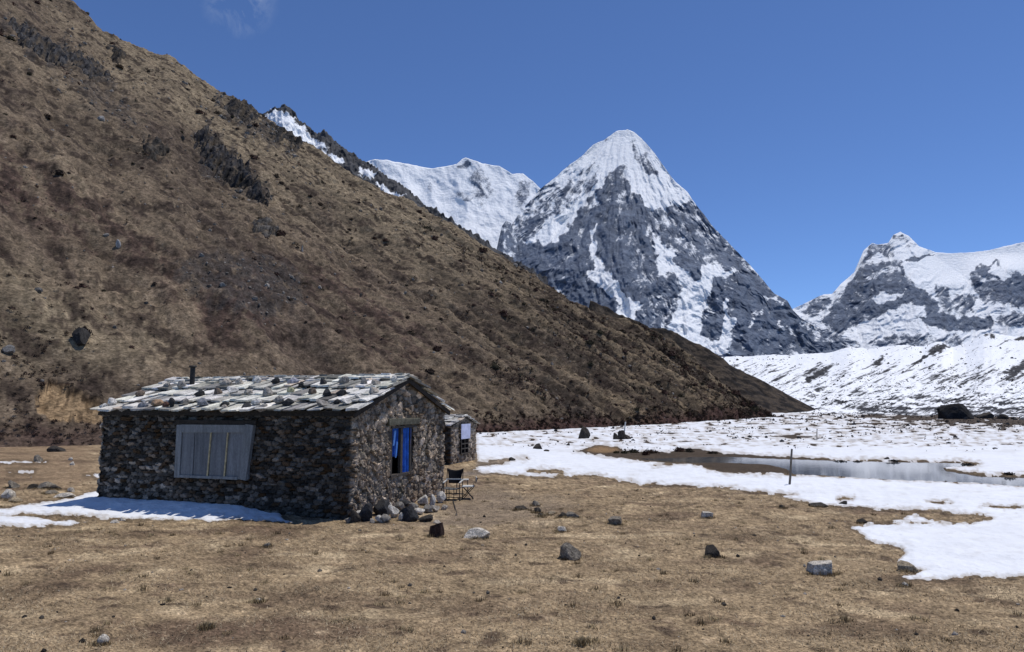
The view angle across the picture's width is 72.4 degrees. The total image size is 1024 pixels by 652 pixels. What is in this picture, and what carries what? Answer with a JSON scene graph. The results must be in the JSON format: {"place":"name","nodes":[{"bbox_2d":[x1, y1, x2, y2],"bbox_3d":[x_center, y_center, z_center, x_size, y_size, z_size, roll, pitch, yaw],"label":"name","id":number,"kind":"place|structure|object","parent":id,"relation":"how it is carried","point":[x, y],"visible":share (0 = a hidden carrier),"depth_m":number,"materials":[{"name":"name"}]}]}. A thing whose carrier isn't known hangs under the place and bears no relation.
{"place":"outdoors","nodes":[
{"label":"outdoors","id":0,"kind":"place"},
{"bbox_2d":[0,0,778,446],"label":"hillside","id":1,"kind":"structure","parent":0,"point":[290,342],"depth_m":82.91,"materials":[{"name":"plant"}]},
{"bbox_2d":[1,345,14,353],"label":"boulder","id":2,"kind":"object","parent":1,"relation":"on","point":[8,349],"visible":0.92,"depth_m":46.44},
{"bbox_2d":[53,169,65,175],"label":"shrub","id":3,"kind":"object","parent":1,"relation":"on","point":[59,172],"visible":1,"depth_m":78.50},
{"bbox_2d":[8,16,114,80],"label":"rock outcrop","id":4,"kind":"object","parent":1,"relation":"on","point":[48,49],"visible":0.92,"depth_m":141.02,"materials":[{"name":"stone"}]},
{"bbox_2d":[72,328,89,345],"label":"boulder","id":5,"kind":"object","parent":1,"relation":"on","point":[80,336],"visible":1,"depth_m":50.25,"materials":[{"name":"stone"}]},
{"bbox_2d":[105,44,125,63],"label":"rock outcrop","id":6,"kind":"object","parent":1,"relation":"on","point":[118,55],"visible":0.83,"depth_m":180.81,"materials":[{"name":"stone"}]},
{"bbox_2d":[142,134,170,161],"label":"rock outcrop","id":7,"kind":"object","parent":1,"relation":"on","point":[156,147],"visible":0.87,"depth_m":105.97,"materials":[{"name":"stone"}]},
{"bbox_2d":[193,124,269,206],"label":"rock outcrop","id":8,"kind":"object","parent":1,"relation":"on","point":[232,171],"visible":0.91,"depth_m":122.91,"materials":[{"name":"stone"}]},
{"bbox_2d":[215,97,261,123],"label":"rock outcrop","id":9,"kind":"object","parent":1,"relation":"on","point":[242,110],"visible":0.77,"depth_m":188.41,"materials":[{"name":"stone"}]},
{"bbox_2d":[247,217,278,237],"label":"rock outcrop","id":10,"kind":"object","parent":1,"relation":"on","point":[265,226],"visible":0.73,"depth_m":93.05,"materials":[{"name":"stone"}]},
{"bbox_2d":[275,230,285,235],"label":"shrub","id":11,"kind":"object","parent":1,"relation":"on","point":[280,232],"visible":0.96,"depth_m":95.33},
{"bbox_2d":[269,122,302,151],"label":"rock outcrop","id":12,"kind":"object","parent":1,"relation":"on","point":[288,135],"visible":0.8,"depth_m":182.97,"materials":[{"name":"stone"}]},
{"bbox_2d":[2,1,680,423],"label":"scree","id":13,"kind":"structure","parent":1,"relation":"on","point":[248,199],"depth_m":116.37,"materials":[{"name":"stone"}]},
{"bbox_2d":[0,2,783,424],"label":"scrub","id":14,"kind":"object","parent":1,"relation":"on","point":[682,364],"visible":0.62,"depth_m":116.56,"materials":[{"name":"plant"}]},
{"bbox_2d":[0,146,784,445],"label":"heath","id":15,"kind":"object","parent":1,"relation":"on","point":[698,418],"visible":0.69,"depth_m":62.69,"materials":[{"name":"plant"}]},
{"bbox_2d":[432,345,441,350],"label":"shrub","id":16,"kind":"object","parent":1,"relation":"on","point":[436,348],"visible":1,"depth_m":75.08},
{"bbox_2d":[490,362,499,368],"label":"shrub","id":17,"kind":"object","parent":1,"relation":"on","point":[494,366],"visible":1,"depth_m":77.04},
{"bbox_2d":[497,309,507,316],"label":"shrub","id":18,"kind":"object","parent":1,"relation":"on","point":[503,313],"visible":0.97,"depth_m":103.35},
{"bbox_2d":[657,347,666,353],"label":"shrub","id":19,"kind":"object","parent":1,"relation":"on","point":[663,350],"visible":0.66,"depth_m":147.48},
{"bbox_2d":[730,389,739,394],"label":"shrub","id":20,"kind":"object","parent":1,"relation":"on","point":[734,392],"visible":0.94,"depth_m":145.09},
{"bbox_2d":[263,104,547,285],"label":"rocky ridge","id":21,"kind":"structure","parent":0,"point":[285,117],"depth_m":459.58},
{"bbox_2d":[367,158,539,248],"bbox_3d":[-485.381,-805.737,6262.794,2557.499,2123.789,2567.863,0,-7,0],"label":"snow massif","id":22,"kind":"structure","parent":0,"point":[485,202],"depth_m":6931.89,"materials":[{"name":"snow"}]},
{"bbox_2d":[497,221,519,261],"bbox_3d":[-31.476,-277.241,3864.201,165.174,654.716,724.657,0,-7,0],"label":"rock pinnacle","id":23,"kind":"object","parent":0,"point":[507,244],"visible":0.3,"depth_m":3821.86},
{"bbox_2d":[0,413,1023,651],"bbox_3d":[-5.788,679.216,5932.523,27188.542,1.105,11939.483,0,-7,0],"label":"ground","id":24,"kind":"structure","parent":0,"point":[57,469],"depth_m":9.45,"materials":[{"name":"plant"}]},
{"bbox_2d":[0,489,15,498],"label":"rock","id":25,"kind":"object","parent":24,"relation":"on","point":[8,493],"visible":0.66,"depth_m":17.46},
{"bbox_2d":[8,480,19,487],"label":"rock","id":26,"kind":"object","parent":24,"relation":"on","point":[11,484],"visible":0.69,"depth_m":19.73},
{"bbox_2d":[8,497,22,501],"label":"rock","id":27,"kind":"object","parent":24,"relation":"on","point":[13,499],"visible":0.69,"depth_m":17.02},
{"bbox_2d":[27,484,38,488],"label":"rock","id":28,"kind":"object","parent":24,"relation":"on","point":[30,486],"visible":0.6,"depth_m":19.61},
{"bbox_2d":[33,455,42,461],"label":"rock","id":29,"kind":"object","parent":24,"relation":"on","point":[37,458],"visible":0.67,"depth_m":29.03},
{"bbox_2d":[37,481,56,488],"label":"rock","id":30,"kind":"object","parent":24,"relation":"on","point":[46,485],"visible":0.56,"depth_m":19.62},
{"bbox_2d":[45,490,58,493],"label":"rock","id":31,"kind":"object","parent":24,"relation":"on","point":[51,491],"visible":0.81,"depth_m":18.41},
{"bbox_2d":[46,446,65,451],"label":"rock","id":32,"kind":"object","parent":24,"relation":"on","point":[54,449],"visible":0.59,"depth_m":35.26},
{"bbox_2d":[54,492,75,497],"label":"rock","id":33,"kind":"object","parent":24,"relation":"on","point":[67,494],"visible":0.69,"depth_m":17.65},
{"bbox_2d":[97,634,109,643],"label":"rock","id":34,"kind":"object","parent":24,"relation":"on","point":[103,637],"visible":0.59,"depth_m":6.79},
{"bbox_2d":[90,365,454,519],"bbox_3d":[-5.859,2.719,17.733,7.480,3.455,5.130,-2,-7,20],"label":"stone hut","id":35,"kind":"object","parent":24,"relation":"on","point":[304,455],"visible":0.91,"depth_m":15.67,"materials":[{"name":"stone"}]},
{"bbox_2d":[107,398,116,405],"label":"roof stone","id":36,"kind":"object","parent":35,"relation":"on","point":[112,401],"visible":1,"depth_m":16.88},
{"bbox_2d":[135,390,144,396],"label":"roof stone","id":37,"kind":"object","parent":35,"relation":"on","point":[138,393],"visible":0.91,"depth_m":17.38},
{"bbox_2d":[137,401,148,406],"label":"roof stone","id":38,"kind":"object","parent":35,"relation":"on","point":[143,404],"visible":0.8,"depth_m":16.31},
{"bbox_2d":[151,399,163,405],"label":"roof stone","id":39,"kind":"object","parent":35,"relation":"on","point":[156,402],"visible":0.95,"depth_m":16.29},
{"bbox_2d":[168,398,174,406],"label":"roof stone","id":40,"kind":"object","parent":35,"relation":"on","point":[171,401],"visible":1,"depth_m":16.07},
{"bbox_2d":[177,381,185,388],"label":"roof stone","id":41,"kind":"object","parent":35,"relation":"on","point":[180,384],"visible":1,"depth_m":17.78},
{"bbox_2d":[180,398,188,404],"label":"roof stone","id":42,"kind":"object","parent":35,"relation":"on","point":[185,401],"visible":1,"depth_m":16.18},
{"bbox_2d":[194,390,204,396],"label":"roof stone","id":43,"kind":"object","parent":35,"relation":"on","point":[200,393],"visible":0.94,"depth_m":16.74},
{"bbox_2d":[197,398,207,405],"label":"roof stone","id":44,"kind":"object","parent":35,"relation":"on","point":[202,402],"visible":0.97,"depth_m":15.88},
{"bbox_2d":[174,420,258,480],"bbox_3d":[-6.591,2.733,15.512,2.224,1.291,0.128,-2,-7,20],"label":"window","id":45,"kind":"structure","parent":35,"relation":"in","point":[224,450],"depth_m":15.47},
{"bbox_2d":[214,388,222,394],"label":"roof stone","id":46,"kind":"object","parent":35,"relation":"on","point":[217,391],"visible":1,"depth_m":16.78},
{"bbox_2d":[220,378,231,384],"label":"roof stone","id":47,"kind":"object","parent":35,"relation":"on","point":[226,381],"visible":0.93,"depth_m":17.47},
{"bbox_2d":[227,386,238,393],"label":"roof stone","id":48,"kind":"object","parent":35,"relation":"on","point":[231,389],"visible":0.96,"depth_m":16.67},
{"bbox_2d":[235,379,242,384],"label":"roof stone","id":49,"kind":"object","parent":35,"relation":"on","point":[238,381],"visible":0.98,"depth_m":17.50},
{"bbox_2d":[241,402,250,407],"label":"roof stone","id":50,"kind":"object","parent":35,"relation":"on","point":[245,404],"visible":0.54,"depth_m":15.37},
{"bbox_2d":[244,389,252,394],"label":"roof stone","id":51,"kind":"object","parent":35,"relation":"on","point":[248,391],"visible":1,"depth_m":16.43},
{"bbox_2d":[251,398,261,404],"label":"roof stone","id":52,"kind":"object","parent":35,"relation":"on","point":[256,401],"visible":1,"depth_m":15.43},
{"bbox_2d":[252,376,261,383],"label":"roof stone","id":53,"kind":"object","parent":35,"relation":"on","point":[256,379],"visible":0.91,"depth_m":17.38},
{"bbox_2d":[256,404,267,411],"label":"roof stone","id":54,"kind":"object","parent":35,"relation":"on","point":[262,405],"visible":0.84,"depth_m":15.21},
{"bbox_2d":[263,387,272,396],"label":"roof stone","id":55,"kind":"object","parent":35,"relation":"on","point":[267,391],"visible":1,"depth_m":16.10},
{"bbox_2d":[271,378,279,383],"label":"roof stone","id":56,"kind":"object","parent":35,"relation":"on","point":[275,380],"visible":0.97,"depth_m":17.17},
{"bbox_2d":[274,395,283,403],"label":"roof stone","id":57,"kind":"object","parent":35,"relation":"on","point":[279,399],"visible":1,"depth_m":15.34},
{"bbox_2d":[282,398,293,405],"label":"roof stone","id":58,"kind":"object","parent":35,"relation":"on","point":[287,401],"visible":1,"depth_m":15.11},
{"bbox_2d":[287,377,299,382],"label":"roof stone","id":59,"kind":"object","parent":35,"relation":"on","point":[293,380],"visible":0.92,"depth_m":16.92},
{"bbox_2d":[308,388,316,393],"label":"roof stone","id":60,"kind":"object","parent":35,"relation":"on","point":[312,391],"visible":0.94,"depth_m":15.77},
{"bbox_2d":[316,399,327,406],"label":"roof stone","id":61,"kind":"object","parent":35,"relation":"on","point":[320,402],"visible":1,"depth_m":14.75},
{"bbox_2d":[323,389,331,395],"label":"roof stone","id":62,"kind":"object","parent":35,"relation":"on","point":[326,392],"visible":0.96,"depth_m":15.52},
{"bbox_2d":[335,389,346,395],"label":"roof stone","id":63,"kind":"object","parent":35,"relation":"on","point":[342,392],"visible":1,"depth_m":15.43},
{"bbox_2d":[338,376,349,383],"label":"roof stone","id":64,"kind":"object","parent":35,"relation":"on","point":[343,379],"visible":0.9,"depth_m":16.37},
{"bbox_2d":[341,398,351,404],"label":"roof stone","id":65,"kind":"object","parent":35,"relation":"on","point":[345,401],"visible":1,"depth_m":14.73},
{"bbox_2d":[360,377,367,383],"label":"roof stone","id":66,"kind":"object","parent":35,"relation":"on","point":[363,380],"visible":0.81,"depth_m":16.09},
{"bbox_2d":[369,387,378,393],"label":"roof stone","id":67,"kind":"object","parent":35,"relation":"on","point":[372,390],"visible":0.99,"depth_m":15.31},
{"bbox_2d":[371,379,380,384],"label":"roof stone","id":68,"kind":"object","parent":35,"relation":"on","point":[375,382],"visible":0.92,"depth_m":15.96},
{"bbox_2d":[387,418,419,477],"bbox_3d":[-2.662,2.838,16.460,0.359,1.327,1.503,-2,-7,20],"label":"window","id":69,"kind":"structure","parent":35,"relation":"in","point":[401,438],"depth_m":16.47,"materials":[{"name":"blue fabric"}]},
{"bbox_2d":[351,510,360,522],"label":"rubble stone","id":70,"kind":"object","parent":24,"relation":"on","point":[355,517],"visible":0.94,"depth_m":13.79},
{"bbox_2d":[359,503,371,520],"bbox_3d":[-2.946,3.763,14.109,0.296,0.398,0.281,0,-7,-1],"label":"rubble stone","id":71,"kind":"object","parent":24,"relation":"on","point":[365,513],"visible":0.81,"depth_m":14.00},
{"bbox_2d":[373,499,390,515],"bbox_3d":[-2.751,3.884,14.918,0.384,0.381,0.442,2,-7,-21],"label":"rubble stone","id":72,"kind":"object","parent":24,"relation":"on","point":[381,507],"visible":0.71,"depth_m":14.80,"materials":[{"name":"stone"}]},
{"bbox_2d":[380,514,390,522],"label":"rubble stone","id":73,"kind":"object","parent":24,"relation":"on","point":[384,518],"visible":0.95,"depth_m":13.87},
{"bbox_2d":[388,505,398,517],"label":"rubble stone","id":74,"kind":"object","parent":24,"relation":"on","point":[393,511],"visible":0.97,"depth_m":14.46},
{"bbox_2d":[394,501,403,509],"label":"rubble stone","id":75,"kind":"object","parent":24,"relation":"on","point":[399,505],"visible":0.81,"depth_m":15.41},
{"bbox_2d":[400,500,410,506],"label":"rubble stone","id":76,"kind":"object","parent":24,"relation":"on","point":[406,502],"visible":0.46,"depth_m":16.07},
{"bbox_2d":[399,506,418,521],"bbox_3d":[-2.096,3.824,14.177,0.374,0.342,0.271,-16,-7,22],"label":"rubble stone","id":77,"kind":"object","parent":24,"relation":"on","point":[410,514],"visible":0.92,"depth_m":14.08,"materials":[{"name":"stone"}]},
{"bbox_2d":[408,503,418,508],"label":"rubble stone","id":78,"kind":"object","parent":24,"relation":"on","point":[414,505],"visible":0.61,"depth_m":15.61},
{"bbox_2d":[415,508,424,514],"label":"rubble stone","id":79,"kind":"object","parent":24,"relation":"on","point":[419,511],"visible":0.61,"depth_m":14.88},
{"bbox_2d":[417,494,427,504],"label":"rubble stone","id":80,"kind":"object","parent":24,"relation":"on","point":[423,499],"visible":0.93,"depth_m":16.32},
{"bbox_2d":[417,514,432,521],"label":"rubble stone","id":81,"kind":"object","parent":24,"relation":"on","point":[427,518],"visible":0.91,"depth_m":13.98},
{"bbox_2d":[423,504,432,512],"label":"rubble stone","id":82,"kind":"object","parent":24,"relation":"on","point":[427,508],"visible":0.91,"depth_m":15.12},
{"bbox_2d":[429,494,435,505],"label":"rubble stone","id":83,"kind":"object","parent":24,"relation":"on","point":[432,499],"visible":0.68,"depth_m":16.10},
{"bbox_2d":[431,505,439,511],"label":"rubble stone","id":84,"kind":"object","parent":24,"relation":"on","point":[435,508],"visible":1,"depth_m":15.25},
{"bbox_2d":[429,522,443,536],"bbox_3d":[-1.357,3.686,12.464,0.284,0.388,0.230,1,-9,7],"label":"rock","id":85,"kind":"object","parent":24,"relation":"on","point":[435,530],"visible":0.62,"depth_m":12.38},
{"bbox_2d":[436,491,445,502],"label":"rubble stone","id":86,"kind":"object","parent":24,"relation":"on","point":[441,497],"visible":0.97,"depth_m":16.64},
{"bbox_2d":[443,468,463,500],"bbox_3d":[-1.445,3.907,17.283,0.435,0.744,0.522,-1,-7,7],"label":"camp chair","id":87,"kind":"object","parent":24,"relation":"on","point":[455,476],"visible":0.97,"depth_m":17.41,"materials":[{"name":"fabric"}]},
{"bbox_2d":[443,413,480,464],"bbox_3d":[-3.237,4.729,29.411,2.994,2.107,3.046,-2,-7,20],"label":"stone hut","id":88,"kind":"object","parent":24,"relation":"on","point":[459,432],"visible":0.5,"depth_m":28.51,"materials":[{"name":"stone"}]},
{"bbox_2d":[460,438,468,453],"bbox_3d":[-1.961,4.934,28.777,0.073,0.637,0.758,-2,-7,20],"label":"window","id":89,"kind":"structure","parent":88,"relation":"in","point":[464,444],"depth_m":28.74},
{"bbox_2d":[462,476,477,498],"bbox_3d":[-1.054,4.038,17.469,0.389,0.532,0.320,1,-7,-7],"label":"folding chair","id":90,"kind":"object","parent":24,"relation":"on","point":[471,486],"visible":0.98,"depth_m":17.34,"materials":[{"name":"metal"}]},
{"bbox_2d":[464,527,489,538],"bbox_3d":[-0.604,3.682,12.335,0.488,0.250,0.404,-3,-7,17],"label":"rock","id":91,"kind":"object","parent":24,"relation":"on","point":[476,531],"visible":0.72,"depth_m":12.23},
{"bbox_2d":[0,473,1019,651],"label":"pebbles","id":92,"kind":"object","parent":24,"relation":"on","point":[83,640],"visible":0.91,"depth_m":8.70,"materials":[{"name":"stone"}]},
{"bbox_2d":[0,413,1023,580],"bbox_3d":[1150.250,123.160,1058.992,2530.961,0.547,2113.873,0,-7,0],"label":"snow","id":93,"kind":"structure","parent":24,"relation":"on","point":[945,550],"depth_m":22.51,"materials":[{"name":"snow"}]},
{"bbox_2d":[533,443,541,448],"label":"rock","id":94,"kind":"object","parent":93,"relation":"on","point":[537,446],"visible":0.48,"depth_m":37.21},
{"bbox_2d":[578,426,589,438],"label":"rock","id":95,"kind":"object","parent":93,"relation":"on","point":[584,432],"visible":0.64,"depth_m":49.32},
{"bbox_2d":[618,430,625,438],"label":"rock","id":96,"kind":"object","parent":93,"relation":"on","point":[621,434],"visible":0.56,"depth_m":48.10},
{"bbox_2d":[479,412,1023,451],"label":"stones","id":97,"kind":"object","parent":93,"relation":"on","point":[882,428],"visible":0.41,"depth_m":74.83,"materials":[{"name":"stone"}]},
{"bbox_2d":[788,449,792,483],"bbox_3d":[8.141,4.199,20.460,0.195,1.202,0.068,0,-7,0],"label":"post","id":98,"kind":"object","parent":93,"relation":"in","point":[790,470],"visible":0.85,"depth_m":20.45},
{"bbox_2d":[557,526,565,531],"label":"rock","id":99,"kind":"object","parent":24,"relation":"on","point":[561,528],"visible":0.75,"depth_m":12.85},
{"bbox_2d":[560,542,580,560],"bbox_3d":[0.870,3.467,10.645,0.258,0.338,0.319,5,-8,-36],"label":"rock","id":100,"kind":"object","parent":24,"relation":"on","point":[568,551],"visible":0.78,"depth_m":10.57,"materials":[{"name":"stone"}]},
{"bbox_2d":[566,511,578,517],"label":"rock","id":101,"kind":"object","parent":24,"relation":"on","point":[568,514],"visible":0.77,"depth_m":14.36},
{"bbox_2d":[608,516,621,524],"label":"rock","id":102,"kind":"object","parent":24,"relation":"on","point":[614,520],"visible":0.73,"depth_m":13.65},
{"bbox_2d":[673,446,683,451],"bbox_3d":[8.448,6.249,35.374,0.636,0.360,0.633,5,-8,-38],"label":"tussock","id":103,"kind":"object","parent":24,"relation":"on","point":[678,449],"visible":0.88,"depth_m":35.26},
{"bbox_2d":[701,511,712,517],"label":"rock","id":104,"kind":"object","parent":24,"relation":"on","point":[706,514],"visible":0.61,"depth_m":14.50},
{"bbox_2d":[705,544,720,557],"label":"rock","id":105,"kind":"object","parent":24,"relation":"on","point":[712,550],"visible":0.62,"depth_m":10.66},
{"bbox_2d":[808,502,827,506],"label":"rock","id":106,"kind":"object","parent":24,"relation":"on","point":[820,504],"visible":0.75,"depth_m":16.07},
{"bbox_2d":[806,560,831,574],"bbox_3d":[4.282,3.384,9.700,0.366,0.236,0.270,-4,-4,3],"label":"rock","id":107,"kind":"object","parent":24,"relation":"on","point":[814,567],"visible":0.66,"depth_m":9.61,"materials":[{"name":"stone"}]},
{"bbox_2d":[897,560,919,571],"bbox_3d":[5.592,3.429,9.888,0.302,0.212,0.216,3,-5,11],"label":"rock","id":108,"kind":"object","parent":24,"relation":"on","point":[905,565],"visible":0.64,"depth_m":9.84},
{"bbox_2d":[937,403,973,418],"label":"rock","id":109,"kind":"object","parent":24,"relation":"on","point":[956,411],"visible":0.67,"depth_m":119.38,"materials":[{"name":"stone"}]},
{"bbox_2d":[976,412,993,417],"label":"rock","id":110,"kind":"object","parent":24,"relation":"on","point":[986,415],"visible":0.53,"depth_m":126.96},
{"bbox_2d":[997,414,1008,418],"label":"rock","id":111,"kind":"object","parent":24,"relation":"on","point":[1002,416],"visible":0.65,"depth_m":118.84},
{"bbox_2d":[73,0,1023,308],"label":"sky","id":112,"kind":"structure","parent":0,"point":[809,134],"materials":[{"name":"blue"}]},
{"bbox_2d":[512,129,859,356],"bbox_3d":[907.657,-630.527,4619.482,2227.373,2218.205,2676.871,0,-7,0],"label":"snow peak","id":113,"kind":"structure","parent":0,"point":[618,222],"depth_m":4319.19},
{"bbox_2d":[589,300,815,412],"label":"spur hill","id":114,"kind":"structure","parent":0,"point":[766,396],"depth_m":252.16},
{"bbox_2d":[642,457,1023,485],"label":"lake","id":115,"kind":"structure","parent":0,"point":[911,471],"depth_m":26.50,"materials":[{"name":"grey"}]},
{"bbox_2d":[722,333,1023,419],"bbox_3d":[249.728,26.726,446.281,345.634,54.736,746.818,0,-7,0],"label":"moraine slope","id":116,"kind":"structure","parent":0,"point":[863,363],"depth_m":402.78,"materials":[{"name":"snow"}]},
{"bbox_2d":[723,338,1023,414],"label":"moraine stones","id":117,"kind":"object","parent":116,"relation":"on","point":[845,402],"visible":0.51,"depth_m":334.64,"materials":[{"name":"stone"}]},
{"bbox_2d":[793,232,1023,348],"bbox_3d":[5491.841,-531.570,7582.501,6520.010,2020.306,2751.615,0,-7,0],"label":"rocky mountain","id":118,"kind":"structure","parent":0,"point":[900,288],"depth_m":7287.18,"materials":[{"name":"snow"}]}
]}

